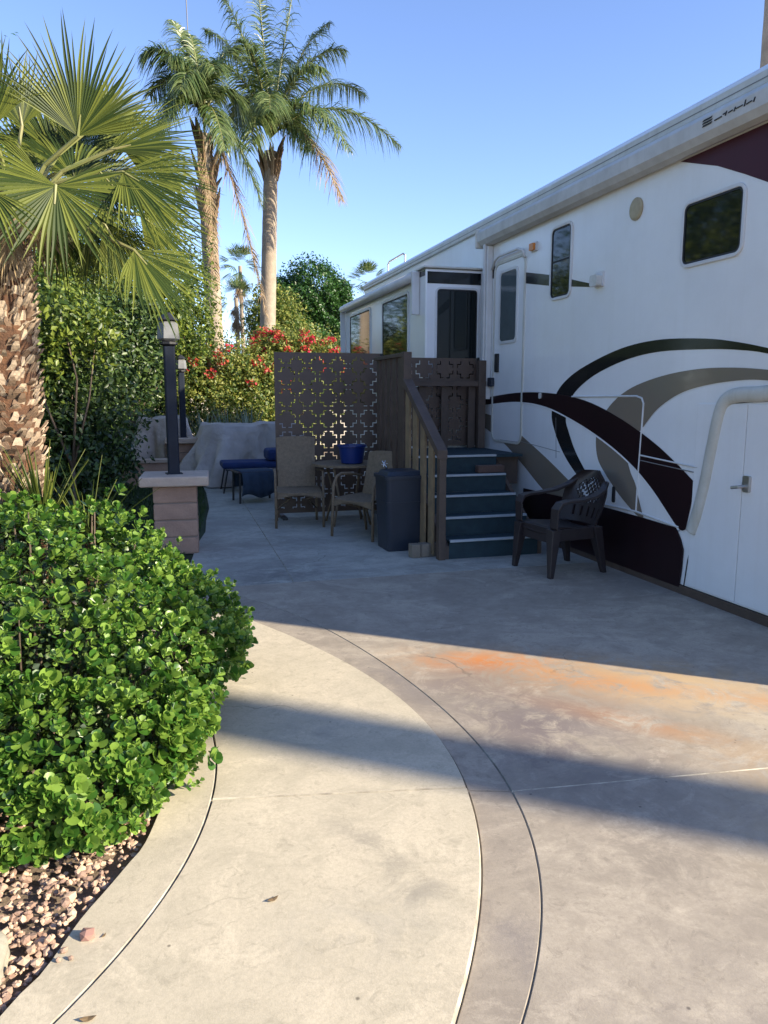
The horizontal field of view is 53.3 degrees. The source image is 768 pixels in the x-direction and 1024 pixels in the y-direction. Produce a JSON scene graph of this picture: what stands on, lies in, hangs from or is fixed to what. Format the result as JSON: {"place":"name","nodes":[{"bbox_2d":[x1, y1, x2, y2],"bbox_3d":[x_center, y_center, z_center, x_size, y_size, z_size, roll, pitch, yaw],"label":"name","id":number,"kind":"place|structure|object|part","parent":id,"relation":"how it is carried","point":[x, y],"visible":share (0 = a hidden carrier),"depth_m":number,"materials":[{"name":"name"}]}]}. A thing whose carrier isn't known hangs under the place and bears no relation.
{"place":"outdoors","nodes":[
{"label":"outdoors","id":0,"kind":"place"},
{"bbox_2d":[0,116,63,286],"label":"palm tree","id":1,"kind":"object","parent":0,"point":[38,236],"visible":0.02,"depth_m":10.88,"materials":[{"name":"green plant"}]},
{"bbox_2d":[0,648,159,1013],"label":"gravel","id":2,"kind":"structure","parent":0,"point":[43,942],"depth_m":2.29,"materials":[{"name":"beige gravel"}]},
{"bbox_2d":[53,486,208,586],"bbox_3d":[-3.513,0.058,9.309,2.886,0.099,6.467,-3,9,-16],"label":"grass","id":3,"kind":"structure","parent":0,"point":[143,493],"depth_m":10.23,"materials":[{"name":"green plant"}]},
{"bbox_2d":[31,261,143,507],"bbox_3d":[-3.267,-1.185,8.091,1.465,2.960,0.941,-3,9,-16],"label":"climbing shrub","id":4,"kind":"object","parent":3,"relation":"on","point":[53,336],"visible":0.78,"depth_m":7.92,"materials":[{"name":"green plant"}]},
{"bbox_2d":[33,272,158,529],"bbox_3d":[-3.879,-1.006,8.462,2.695,3.366,2.024,-3,9,-16],"label":"hedge shrub","id":5,"kind":"object","parent":3,"relation":"on","point":[100,442],"visible":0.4,"depth_m":8.44,"materials":[{"name":"green plant"}]},
{"bbox_2d":[34,273,179,494],"bbox_3d":[-4.247,-1.703,11.465,2.378,3.736,2.294,-3,9,-16],"label":"hedge shrub","id":6,"kind":"object","parent":3,"relation":"on","point":[147,340],"visible":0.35,"depth_m":11.42,"materials":[{"name":"green plant"}]},
{"bbox_2d":[48,458,167,487],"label":"planter wall","id":7,"kind":"structure","parent":3,"relation":"on","point":[159,464],"depth_m":12.94,"materials":[{"name":"stone"}]},
{"bbox_2d":[29,226,231,434],"bbox_3d":[-4.850,-3.061,13.692,4.592,4.980,2.562,-4,10,-26],"label":"climbing shrub","id":8,"kind":"object","parent":3,"relation":"on","point":[202,350],"visible":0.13,"depth_m":14.33,"materials":[{"name":"green plant"}]},
{"bbox_2d":[131,415,192,458],"bbox_3d":[-4.177,-1.278,14.487,1.729,1.106,1.789,-3,9,-16],"label":"covered barbecue","id":9,"kind":"object","parent":3,"relation":"on","point":[155,433],"visible":0.28,"depth_m":13.91,"materials":[{"name":"beige fabric"}]},
{"bbox_2d":[122,331,207,441],"bbox_3d":[-5.180,-2.617,17.488,3.281,3.950,2.277,-9,12,-44],"label":"hedge shrub","id":10,"kind":"object","parent":3,"relation":"on","point":[160,410],"visible":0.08,"depth_m":17.11,"materials":[{"name":"green plant"}]},
{"bbox_2d":[138,470,208,553],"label":"block pillar","id":11,"kind":"structure","parent":3,"relation":"on","point":[175,501],"depth_m":7.24,"materials":[{"name":"brown"}]},
{"bbox_2d":[157,312,182,474],"bbox_3d":[-2.025,-1.116,7.261,0.210,1.510,0.182,-3,9,-22],"label":"lamp post","id":12,"kind":"object","parent":11,"relation":"on","point":[167,339],"visible":0.91,"depth_m":7.21,"materials":[{"name":"black metal"}]},
{"bbox_2d":[164,436,197,461],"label":"block pillar","id":13,"kind":"structure","parent":3,"relation":"on","point":[186,445],"depth_m":13.53,"materials":[{"name":"brown"}]},
{"bbox_2d":[175,355,186,437],"bbox_3d":[-3.590,-2.054,13.589,0.210,1.450,0.182,-3,9,-22],"label":"lamp post","id":14,"kind":"object","parent":13,"relation":"on","point":[181,366],"visible":0.95,"depth_m":13.54,"materials":[{"name":"black metal"}]},
{"bbox_2d":[186,0,188,44],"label":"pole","id":15,"kind":"object","parent":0,"point":[186,16],"visible":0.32,"depth_m":23.30,"materials":[{"name":"white metal"}]},
{"bbox_2d":[187,405,226,435],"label":"agave","id":16,"kind":"object","parent":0,"point":[199,422],"visible":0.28,"depth_m":15.42,"materials":[{"name":"green plant"}]},
{"bbox_2d":[210,404,259,422],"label":"agave","id":17,"kind":"object","parent":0,"point":[227,417],"visible":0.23,"depth_m":15.58,"materials":[{"name":"green plant"}]},
{"bbox_2d":[191,486,292,586],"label":"patio","id":18,"kind":"structure","parent":0,"point":[234,543],"depth_m":7.61,"materials":[{"name":"concrete"}]},
{"bbox_2d":[135,19,268,422],"bbox_3d":[-4.067,-5.990,17.007,2.658,9.772,3.371,-6,11,-36],"label":"queen palm","id":19,"kind":"object","parent":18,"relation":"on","point":[192,81],"visible":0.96,"depth_m":16.48,"materials":[{"name":"green plant"}]},
{"bbox_2d":[220,447,275,493],"bbox_3d":[-1.840,-0.748,12.195,1.496,0.796,0.628,-3,9,-16],"label":"lounge chair","id":20,"kind":"object","parent":18,"relation":"on","point":[269,461],"visible":0.44,"depth_m":11.90,"materials":[{"name":"blue fabric"}]},
{"bbox_2d":[232,404,274,422],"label":"agave","id":21,"kind":"object","parent":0,"point":[246,420],"visible":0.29,"depth_m":15.64,"materials":[{"name":"green plant"}]},
{"bbox_2d":[55,788,481,1023],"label":"walkway","id":22,"kind":"structure","parent":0,"point":[370,914],"depth_m":2.18,"materials":[{"name":"concrete"}]},
{"bbox_2d":[79,1015,96,1021],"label":"dry leaf","id":23,"kind":"object","parent":22,"relation":"on","point":[86,1019],"visible":1,"depth_m":1.83,"materials":[{"name":"brown plant"}]},
{"bbox_2d":[267,895,277,900],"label":"dry leaf","id":24,"kind":"object","parent":22,"relation":"on","point":[273,898],"visible":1,"depth_m":2.27,"materials":[{"name":"brown plant"}]},
{"bbox_2d":[75,581,465,804],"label":"walkway","id":25,"kind":"structure","parent":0,"point":[299,717],"depth_m":3.38,"materials":[{"name":"concrete"}]},
{"bbox_2d":[0,447,540,1015],"bbox_3d":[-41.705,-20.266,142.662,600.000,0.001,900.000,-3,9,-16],"label":"ground","id":26,"kind":"structure","parent":0,"point":[114,869],"depth_m":2.38,"materials":[{"name":"brown soil"}]},
{"bbox_2d":[0,931,9,984],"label":"boulder","id":27,"kind":"object","parent":26,"relation":"on","point":[4,953],"visible":0.98,"depth_m":2.03,"materials":[{"name":"beige stone"}]},
{"bbox_2d":[0,32,78,275],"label":"garden tree","id":28,"kind":"object","parent":26,"relation":"on","point":[8,68],"visible":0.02,"depth_m":15.81,"materials":[{"name":"green plant"}]},
{"bbox_2d":[1,443,87,652],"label":"palm sprout","id":29,"kind":"object","parent":26,"relation":"on","point":[35,487],"visible":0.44,"depth_m":3.88,"materials":[{"name":"green plant"}]},
{"bbox_2d":[26,457,158,635],"bbox_3d":[-1.606,0.312,4.023,0.734,1.209,0.523,6,10,33],"label":"palm sprout","id":30,"kind":"object","parent":26,"relation":"on","point":[87,528],"visible":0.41,"depth_m":3.97,"materials":[{"name":"green plant"}]},
{"bbox_2d":[0,628,215,1023],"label":"mow strip","id":31,"kind":"object","parent":26,"relation":"on","point":[122,909],"visible":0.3,"depth_m":2.24,"materials":[{"name":"concrete"}]},
{"bbox_2d":[59,947,67,953],"bbox_3d":[-0.863,1.181,2.060,0.022,0.014,0.018,-3,9,-16],"label":"stone","id":32,"kind":"object","parent":31,"relation":"on","point":[63,950],"visible":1,"depth_m":2.06,"materials":[{"name":"beige stone"}]},
{"bbox_2d":[79,928,94,940],"bbox_3d":[-0.820,1.169,2.114,0.041,0.034,0.038,-3,9,-16],"label":"stone","id":33,"kind":"object","parent":31,"relation":"on","point":[87,934],"visible":1,"depth_m":2.10,"materials":[{"name":"pink stone"}]},
{"bbox_2d":[0,9,228,670],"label":"fan palm","id":34,"kind":"object","parent":26,"relation":"on","point":[35,203],"visible":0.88,"depth_m":3.86,"materials":[{"name":"green plant"}]},
{"bbox_2d":[34,136,196,352],"bbox_3d":[-11.877,-8.102,28.015,8.975,11.480,9.482,-7,11,-38],"label":"garden tree","id":35,"kind":"object","parent":26,"relation":"on","point":[100,240],"visible":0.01,"depth_m":27.37,"materials":[{"name":"green plant"}]},
{"bbox_2d":[0,483,257,872],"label":"jade bush","id":36,"kind":"object","parent":26,"relation":"on","point":[93,679],"visible":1,"depth_m":2.90,"materials":[{"name":"green plant"}]},
{"bbox_2d":[153,329,299,435],"bbox_3d":[-3.531,-2.573,17.596,3.708,3.544,2.491,-3,9,-16],"label":"bougainvillea","id":37,"kind":"object","parent":26,"relation":"on","point":[249,381],"visible":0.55,"depth_m":17.18,"materials":[{"name":"green plant"}]},
{"bbox_2d":[128,323,338,386],"bbox_3d":[-9.151,-3.542,23.116,19.055,5.236,2.974,-3,9,-16],"label":"hedge row","id":38,"kind":"object","parent":26,"relation":"on","point":[303,341],"depth_m":24.12,"materials":[{"name":"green plant"}]},
{"bbox_2d":[126,397,345,445],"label":"boundary wall","id":39,"kind":"structure","parent":26,"relation":"on","point":[314,435],"depth_m":22.97,"materials":[{"name":"paint"}]},
{"bbox_2d":[221,276,253,352],"bbox_3d":[-6.156,-6.621,32.019,2.029,6.473,1.682,-3,9,-16],"label":"distant fan palm","id":40,"kind":"object","parent":26,"relation":"on","point":[235,313],"visible":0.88,"depth_m":31.62,"materials":[{"name":"green plant"}]},
{"bbox_2d":[219,242,261,354],"bbox_3d":[-6.472,-7.977,34.571,2.354,8.380,1.867,1,9,8],"label":"distant fan palm","id":41,"kind":"object","parent":26,"relation":"on","point":[237,253],"visible":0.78,"depth_m":34.11,"materials":[{"name":"green plant"}]},
{"bbox_2d":[241,277,318,356],"bbox_3d":[-3.625,-5.304,26.660,2.860,5.500,2.959,-3,9,-16],"label":"shade tree","id":42,"kind":"object","parent":26,"relation":"on","point":[284,315],"visible":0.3,"depth_m":25.95,"materials":[{"name":"green plant"}]},
{"bbox_2d":[240,319,345,457],"bbox_3d":[-1.652,-2.823,18.721,3.676,3.689,2.176,-3,9,-16],"label":"bougainvillea","id":43,"kind":"object","parent":26,"relation":"on","point":[275,336],"visible":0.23,"depth_m":18.08,"materials":[{"name":"green plant"}]},
{"bbox_2d":[200,0,401,418],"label":"queen palm","id":44,"kind":"object","parent":26,"relation":"on","point":[270,115],"visible":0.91,"depth_m":18.59,"materials":[{"name":"green plant"}]},
{"bbox_2d":[276,251,358,347],"bbox_3d":[-2.343,-6.600,30.194,5.044,7.012,3.174,-3,9,-16],"label":"ficus tree","id":45,"kind":"object","parent":26,"relation":"on","point":[328,298],"visible":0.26,"depth_m":29.44,"materials":[{"name":"green plant"}]},
{"bbox_2d":[194,589,510,791],"bbox_3d":[-0.697,0.779,4.851,0.664,0.007,4.536,-6,11,-36],"label":"kerb band","id":46,"kind":"object","parent":26,"relation":"on","point":[477,769],"visible":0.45,"depth_m":3.96,"materials":[{"name":"concrete"}]},
{"bbox_2d":[345,259,385,293],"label":"distant fan palm","id":47,"kind":"object","parent":26,"relation":"on","point":[365,266],"visible":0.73,"depth_m":41.67,"materials":[{"name":"green plant"}]},
{"bbox_2d":[456,791,540,1023],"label":"kerb band","id":48,"kind":"object","parent":26,"relation":"on","point":[502,973],"visible":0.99,"depth_m":2.22,"materials":[{"name":"concrete"}]},
{"bbox_2d":[760,0,767,67],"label":"queen palm","id":49,"kind":"object","parent":26,"relation":"on","point":[764,54],"visible":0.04,"depth_m":16.62,"materials":[{"name":"brown plant"}]},
{"bbox_2d":[0,0,764,352],"label":"sky","id":50,"kind":"structure","parent":0,"point":[487,104],"materials":[{"name":"blue"}]},
{"bbox_2d":[381,460,387,468],"bbox_3d":[0.005,-0.465,7.559,0.080,0.086,0.057,-3,9,-16],"label":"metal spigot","id":51,"kind":"object","parent":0,"point":[384,465],"visible":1,"depth_m":7.55,"materials":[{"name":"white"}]},
{"bbox_2d":[235,456,594,582],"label":"patio","id":52,"kind":"structure","parent":0,"point":[306,546],"depth_m":7.32,"materials":[{"name":"concrete"}]},
{"bbox_2d":[230,468,271,503],"bbox_3d":[-1.844,-0.377,10.934,0.600,0.440,0.440,-4,10,-24],"label":"draped side table","id":53,"kind":"object","parent":52,"relation":"on","point":[235,471],"visible":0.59,"depth_m":10.73,"materials":[{"name":"black metal"}]},
{"bbox_2d":[233,468,273,497],"bbox_3d":[-1.843,-0.419,10.926,0.540,0.385,0.531,-4,10,-24],"label":"towel","id":54,"kind":"object","parent":53,"relation":"on","point":[256,482],"visible":0.94,"depth_m":10.73,"materials":[{"name":"fabric"}]},
{"bbox_2d":[180,421,324,487],"bbox_3d":[-2.380,-1.090,13.565,2.914,1.014,2.418,-3,9,-16],"label":"covered table","id":55,"kind":"object","parent":52,"relation":"on","point":[215,444],"visible":0.48,"depth_m":12.82,"materials":[{"name":"beige fabric"}]},
{"bbox_2d":[273,436,324,528],"bbox_3d":[-1.010,-0.363,8.950,0.568,1.018,0.615,-2,9,-10],"label":"patio chair","id":56,"kind":"object","parent":52,"relation":"on","point":[295,457],"visible":0.99,"depth_m":9.11,"materials":[{"name":"beige wicker"}]},
{"bbox_2d":[274,352,382,520],"bbox_3d":[-0.672,-0.953,9.505,1.353,2.010,0.500,-3,9,-16],"label":"privacy screen","id":57,"kind":"object","parent":52,"relation":"on","point":[307,397],"visible":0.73,"depth_m":9.47,"materials":[{"name":"brown metal"}]},
{"bbox_2d":[312,460,370,526],"bbox_3d":[-0.426,-0.225,9.024,0.840,0.724,0.840,-3,9,-16],"label":"patio table","id":58,"kind":"object","parent":52,"relation":"on","point":[327,464],"visible":0.59,"depth_m":8.82,"materials":[{"name":"brown metal"}]},
{"bbox_2d":[337,444,366,463],"bbox_3d":[-0.368,-0.665,8.795,0.340,0.215,0.340,-3,9,-16],"label":"blue pot","id":59,"kind":"object","parent":58,"relation":"on","point":[351,453],"visible":1,"depth_m":8.68,"materials":[{"name":"ceramic"}]},
{"bbox_2d":[331,451,392,541],"bbox_3d":[-0.159,-0.193,8.231,0.587,0.898,0.626,7,11,37],"label":"patio chair","id":60,"kind":"object","parent":52,"relation":"on","point":[365,498],"visible":0.66,"depth_m":8.31,"materials":[{"name":"beige wicker"}]},
{"bbox_2d":[374,468,427,551],"bbox_3d":[0.162,-0.031,7.562,0.444,0.775,0.430,-3,9,-18],"label":"trash bin","id":61,"kind":"object","parent":52,"relation":"on","point":[398,493],"visible":0.83,"depth_m":7.38,"materials":[{"name":"grey plastic"}]},
{"bbox_2d":[409,543,420,557],"bbox_3d":[0.286,0.359,7.153,0.086,0.125,0.100,-3,9,-19],"label":"paver block","id":62,"kind":"object","parent":52,"relation":"on","point":[414,550],"depth_m":7.11,"materials":[{"name":"grey concrete"}]},
{"bbox_2d":[418,542,429,556],"bbox_3d":[0.373,0.354,7.190,0.086,0.125,0.100,-3,9,-16],"label":"paver block","id":63,"kind":"object","parent":52,"relation":"on","point":[425,549],"depth_m":7.14,"materials":[{"name":"grey concrete"}]},
{"bbox_2d":[427,541,435,555],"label":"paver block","id":64,"kind":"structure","parent":52,"relation":"on","point":[434,554],"depth_m":7.18,"materials":[{"name":"grey concrete"}]},
{"bbox_2d":[374,352,541,560],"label":"deck stairs","id":65,"kind":"structure","parent":52,"relation":"on","point":[447,500],"depth_m":7.69,"materials":[{"name":"wood"}]},
{"bbox_2d":[411,358,479,445],"bbox_3d":[0.611,-1.304,9.053,1.092,1.040,0.020,-3,9,-16],"label":"privacy screen","id":66,"kind":"object","parent":65,"relation":"on","point":[464,369],"visible":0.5,"depth_m":9.09,"materials":[{"name":"brown metal"}]},
{"bbox_2d":[475,464,503,472],"bbox_3d":[1.103,-0.451,7.974,0.290,0.075,0.100,-3,9,-16],"label":"brick","id":67,"kind":"object","parent":65,"relation":"on","point":[489,468],"visible":1,"depth_m":7.93,"materials":[{"name":"brown brick"}]},
{"bbox_2d":[339,64,767,626],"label":"travel trailer","id":68,"kind":"object","parent":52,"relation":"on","point":[606,314],"visible":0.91,"depth_m":6.21,"materials":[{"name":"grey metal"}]},
{"bbox_3d":[1.358,-1.818,8.553,0.060,2.089,0.843,-3,9,-16],"label":"door","id":69,"kind":"part","parent":68,"relation":"part of","materials":[{"name":"white metal"}]},
{"bbox_3d":[1.699,-2.404,7.349,0.017,0.700,0.420,-3,9,-16],"label":"window","id":70,"kind":"part","parent":68,"relation":"part of","materials":[{"name":"black glass"}]},
{"bbox_3d":[1.853,-0.612,7.091,0.024,0.979,1.793,-3,9,-16],"label":"compartment door","id":71,"kind":"part","parent":68,"relation":"part of","materials":[{"name":"white metal"}]},
{"bbox_3d":[2.289,-1.989,5.348,0.017,0.475,0.650,-3,9,-16],"label":"window","id":72,"kind":"part","parent":68,"relation":"part of","materials":[{"name":"black glass"}]},
{"bbox_3d":[2.327,-0.076,5.376,0.085,1.355,0.582,-3,9,-16],"label":"bay door","id":73,"kind":"part","parent":68,"relation":"part of","materials":[{"name":"white metal"}]},
{"bbox_3d":[2.543,0.015,4.778,0.008,1.355,0.856,-3,9,-16],"label":"bay door","id":74,"kind":"part","parent":68,"relation":"part of","materials":[{"name":"white metal"}]},
{"bbox_2d":[229,562,767,792],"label":"driveway","id":75,"kind":"structure","parent":0,"point":[536,678],"depth_m":4.34,"materials":[{"name":"concrete"}]},
{"bbox_2d":[512,470,608,578],"bbox_3d":[1.562,0.075,6.618,0.684,0.850,0.670,-4,9,-23],"label":"resin chair","id":76,"kind":"object","parent":75,"relation":"on","point":[555,530],"visible":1,"depth_m":6.59,"materials":[{"name":"black plastic"}]},
{"bbox_2d":[512,769,767,1023],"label":"driveway","id":77,"kind":"structure","parent":0,"point":[654,901],"depth_m":2.30,"materials":[{"name":"concrete"}]}
]}

